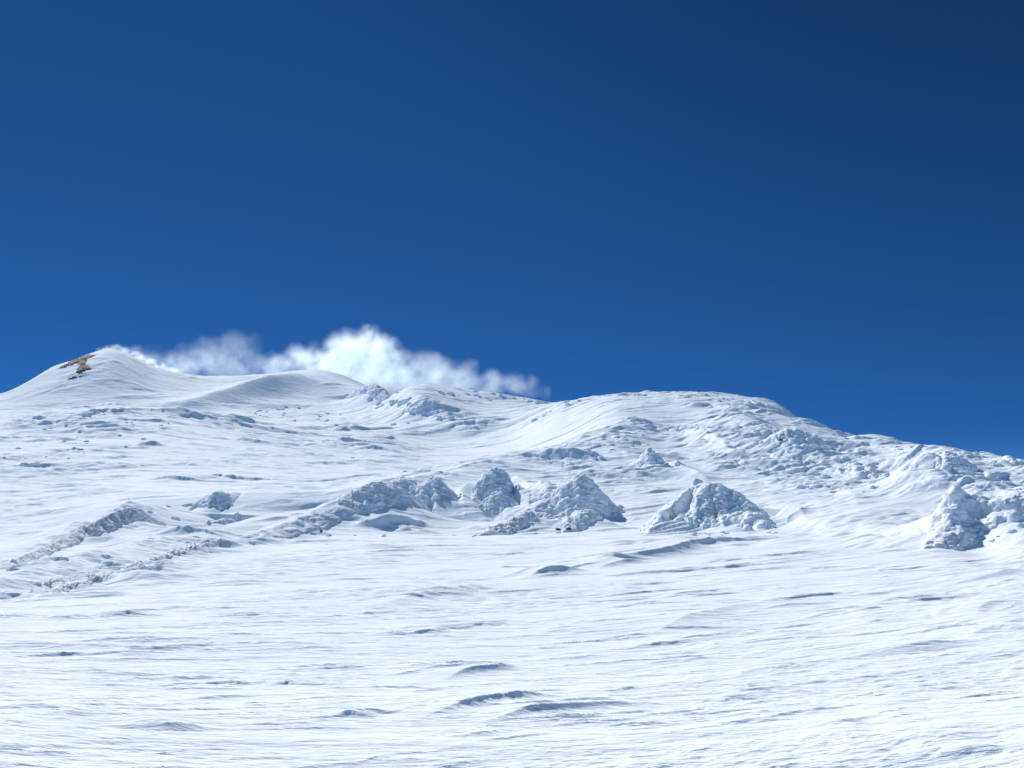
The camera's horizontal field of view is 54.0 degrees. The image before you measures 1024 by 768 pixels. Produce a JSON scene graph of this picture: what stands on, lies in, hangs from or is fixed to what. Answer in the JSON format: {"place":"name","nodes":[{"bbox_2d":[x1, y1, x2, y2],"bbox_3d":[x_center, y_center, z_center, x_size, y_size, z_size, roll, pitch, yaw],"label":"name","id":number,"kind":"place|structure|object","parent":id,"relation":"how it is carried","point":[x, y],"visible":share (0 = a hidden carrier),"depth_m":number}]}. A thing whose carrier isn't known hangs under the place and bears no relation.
{"place":"outdoors","nodes":[
{"label":"outdoors","id":0,"kind":"place"},
{"bbox_2d":[0,348,796,449],"bbox_3d":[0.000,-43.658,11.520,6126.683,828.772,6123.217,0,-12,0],"label":"mountain","id":1,"kind":"structure","parent":0,"point":[114,384],"depth_m":817.78},
{"bbox_2d":[60,354,96,378],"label":"scree strip","id":2,"kind":"object","parent":1,"relation":"on","point":[81,360],"visible":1,"depth_m":1076.89},
{"bbox_2d":[75,364,91,373],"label":"bare rock","id":3,"kind":"object","parent":1,"relation":"on","point":[82,368],"visible":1,"depth_m":1028.68},
{"bbox_2d":[345,383,389,401],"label":"rime ridge","id":4,"kind":"structure","parent":1,"relation":"on","point":[377,392],"depth_m":913.92},
{"bbox_2d":[404,397,446,415],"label":"rime ridge","id":5,"kind":"structure","parent":1,"relation":"on","point":[429,406],"depth_m":713.39},
{"bbox_2d":[0,401,1023,767],"bbox_3d":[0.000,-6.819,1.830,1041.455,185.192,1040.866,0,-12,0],"label":"ground","id":6,"kind":"structure","parent":0,"point":[848,625],"depth_m":20.77},
{"bbox_2d":[6,568,18,570],"bbox_3d":[-19.736,7.446,39.699,0.563,0.400,0.555,-5,3,-41],"label":"rime boulder","id":7,"kind":"object","parent":6,"relation":"on","point":[11,569],"visible":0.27,"depth_m":39.61},
{"bbox_2d":[19,462,31,466],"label":"rime boulder","id":8,"kind":"object","parent":6,"relation":"on","point":[26,464],"visible":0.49,"depth_m":291.85},
{"bbox_2d":[53,557,68,560],"bbox_3d":[-19.428,7.674,43.270,0.713,0.500,0.752,-10,-23,1],"label":"rime boulder","id":9,"kind":"object","parent":6,"relation":"on","point":[60,559],"visible":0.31,"depth_m":43.12},
{"bbox_2d":[0,560,163,600],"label":"snow ridge","id":10,"kind":"structure","parent":6,"relation":"on","point":[56,584],"depth_m":36.67},
{"bbox_2d":[0,507,166,566],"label":"snow ridge","id":11,"kind":"structure","parent":6,"relation":"on","point":[107,523],"depth_m":72.27},
{"bbox_2d":[101,554,113,557],"bbox_3d":[-18.882,8.125,46.880,0.668,0.364,0.737,-6,-27,27],"label":"rime boulder","id":12,"kind":"object","parent":6,"relation":"on","point":[106,555],"visible":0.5,"depth_m":46.69},
{"bbox_2d":[134,538,221,562],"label":"snow ridge","id":13,"kind":"structure","parent":6,"relation":"on","point":[177,552],"depth_m":56.45},
{"bbox_2d":[197,490,233,509],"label":"rime boulder","id":14,"kind":"object","parent":6,"relation":"on","point":[221,500],"visible":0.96,"depth_m":126.40},
{"bbox_2d":[204,512,240,524],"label":"rime boulder","id":15,"kind":"object","parent":6,"relation":"on","point":[223,521],"visible":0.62,"depth_m":93.45},
{"bbox_2d":[232,481,434,538],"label":"snow mound","id":16,"kind":"object","parent":6,"relation":"on","point":[366,499],"visible":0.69,"depth_m":92.07},
{"bbox_2d":[412,477,461,506],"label":"rime mound","id":17,"kind":"object","parent":6,"relation":"on","point":[431,490],"visible":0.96,"depth_m":130.19},
{"bbox_2d":[387,478,415,492],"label":"rime mound","id":18,"kind":"object","parent":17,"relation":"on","point":[408,486],"visible":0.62,"depth_m":132.62},
{"bbox_2d":[471,467,514,503],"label":"rime mound","id":19,"kind":"object","parent":6,"relation":"on","point":[482,489],"visible":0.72,"depth_m":134.78},
{"bbox_2d":[478,486,520,515],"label":"rime mound","id":20,"kind":"object","parent":6,"relation":"on","point":[501,500],"visible":0.73,"depth_m":129.48},
{"bbox_2d":[478,510,539,535],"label":"rime mound","id":21,"kind":"object","parent":6,"relation":"on","point":[518,521],"visible":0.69,"depth_m":90.86},
{"bbox_2d":[474,474,623,521],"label":"rime mound","id":22,"kind":"object","parent":6,"relation":"on","point":[569,495],"visible":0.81,"depth_m":124.07},
{"bbox_2d":[555,509,602,532],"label":"rime mound","id":23,"kind":"object","parent":6,"relation":"on","point":[578,521],"visible":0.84,"depth_m":91.03},
{"bbox_2d":[636,447,668,466],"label":"rime rock","id":24,"kind":"object","parent":6,"relation":"on","point":[649,456],"visible":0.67,"depth_m":199.51},
{"bbox_2d":[676,500,719,529],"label":"rime mound","id":25,"kind":"object","parent":6,"relation":"on","point":[707,520],"visible":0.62,"depth_m":76.33},
{"bbox_2d":[640,478,771,531],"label":"rime mound","id":26,"kind":"object","parent":6,"relation":"on","point":[727,506],"visible":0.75,"depth_m":79.16},
{"bbox_2d":[742,433,750,437],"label":"rime boulder","id":27,"kind":"object","parent":6,"relation":"on","point":[747,435],"visible":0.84,"depth_m":247.25},
{"bbox_2d":[738,511,775,531],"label":"rime mound","id":28,"kind":"object","parent":6,"relation":"on","point":[751,520],"visible":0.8,"depth_m":72.63},
{"bbox_2d":[768,428,833,449],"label":"rime ridge","id":29,"kind":"structure","parent":6,"relation":"on","point":[800,437],"depth_m":227.44},
{"bbox_2d":[818,474,830,477],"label":"rime boulder","id":30,"kind":"object","parent":6,"relation":"on","point":[825,476],"visible":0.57,"depth_m":175.03},
{"bbox_2d":[833,457,843,461],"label":"rime boulder","id":31,"kind":"object","parent":6,"relation":"on","point":[836,459],"visible":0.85,"depth_m":205.15},
{"bbox_2d":[829,462,889,478],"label":"rime ridge","id":32,"kind":"structure","parent":6,"relation":"on","point":[867,471],"depth_m":173.81},
{"bbox_2d":[920,525,983,549],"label":"rime crag","id":33,"kind":"structure","parent":6,"relation":"on","point":[957,537],"depth_m":42.90},
{"bbox_2d":[932,451,977,470],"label":"rime rock","id":34,"kind":"object","parent":6,"relation":"on","point":[945,460],"visible":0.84,"depth_m":87.00},
{"bbox_2d":[911,486,1023,537],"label":"rime crag","id":35,"kind":"structure","parent":6,"relation":"on","point":[972,513],"depth_m":45.95},
{"bbox_2d":[986,475,998,480],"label":"rime boulder","id":36,"kind":"object","parent":6,"relation":"on","point":[992,478],"visible":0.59,"depth_m":82.15},
{"bbox_2d":[989,463,1001,465],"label":"rime boulder","id":37,"kind":"object","parent":6,"relation":"on","point":[995,464],"visible":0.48,"depth_m":92.89},
{"bbox_2d":[1001,480,1012,483],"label":"rime boulder","id":38,"kind":"object","parent":6,"relation":"on","point":[1005,481],"visible":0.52,"depth_m":79.02},
{"bbox_2d":[1006,529,1015,532],"bbox_3d":[21.252,6.314,42.604,0.552,0.339,0.549,6,4,16],"label":"rime boulder","id":39,"kind":"object","parent":6,"relation":"on","point":[1011,530],"visible":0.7,"depth_m":42.52},
{"bbox_2d":[1015,523,1023,526],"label":"rime boulder","id":40,"kind":"object","parent":6,"relation":"on","point":[1019,525],"visible":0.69,"depth_m":42.91},
{"bbox_2d":[0,0,1023,459],"label":"sky","id":41,"kind":"structure","parent":0,"point":[814,209]}
]}

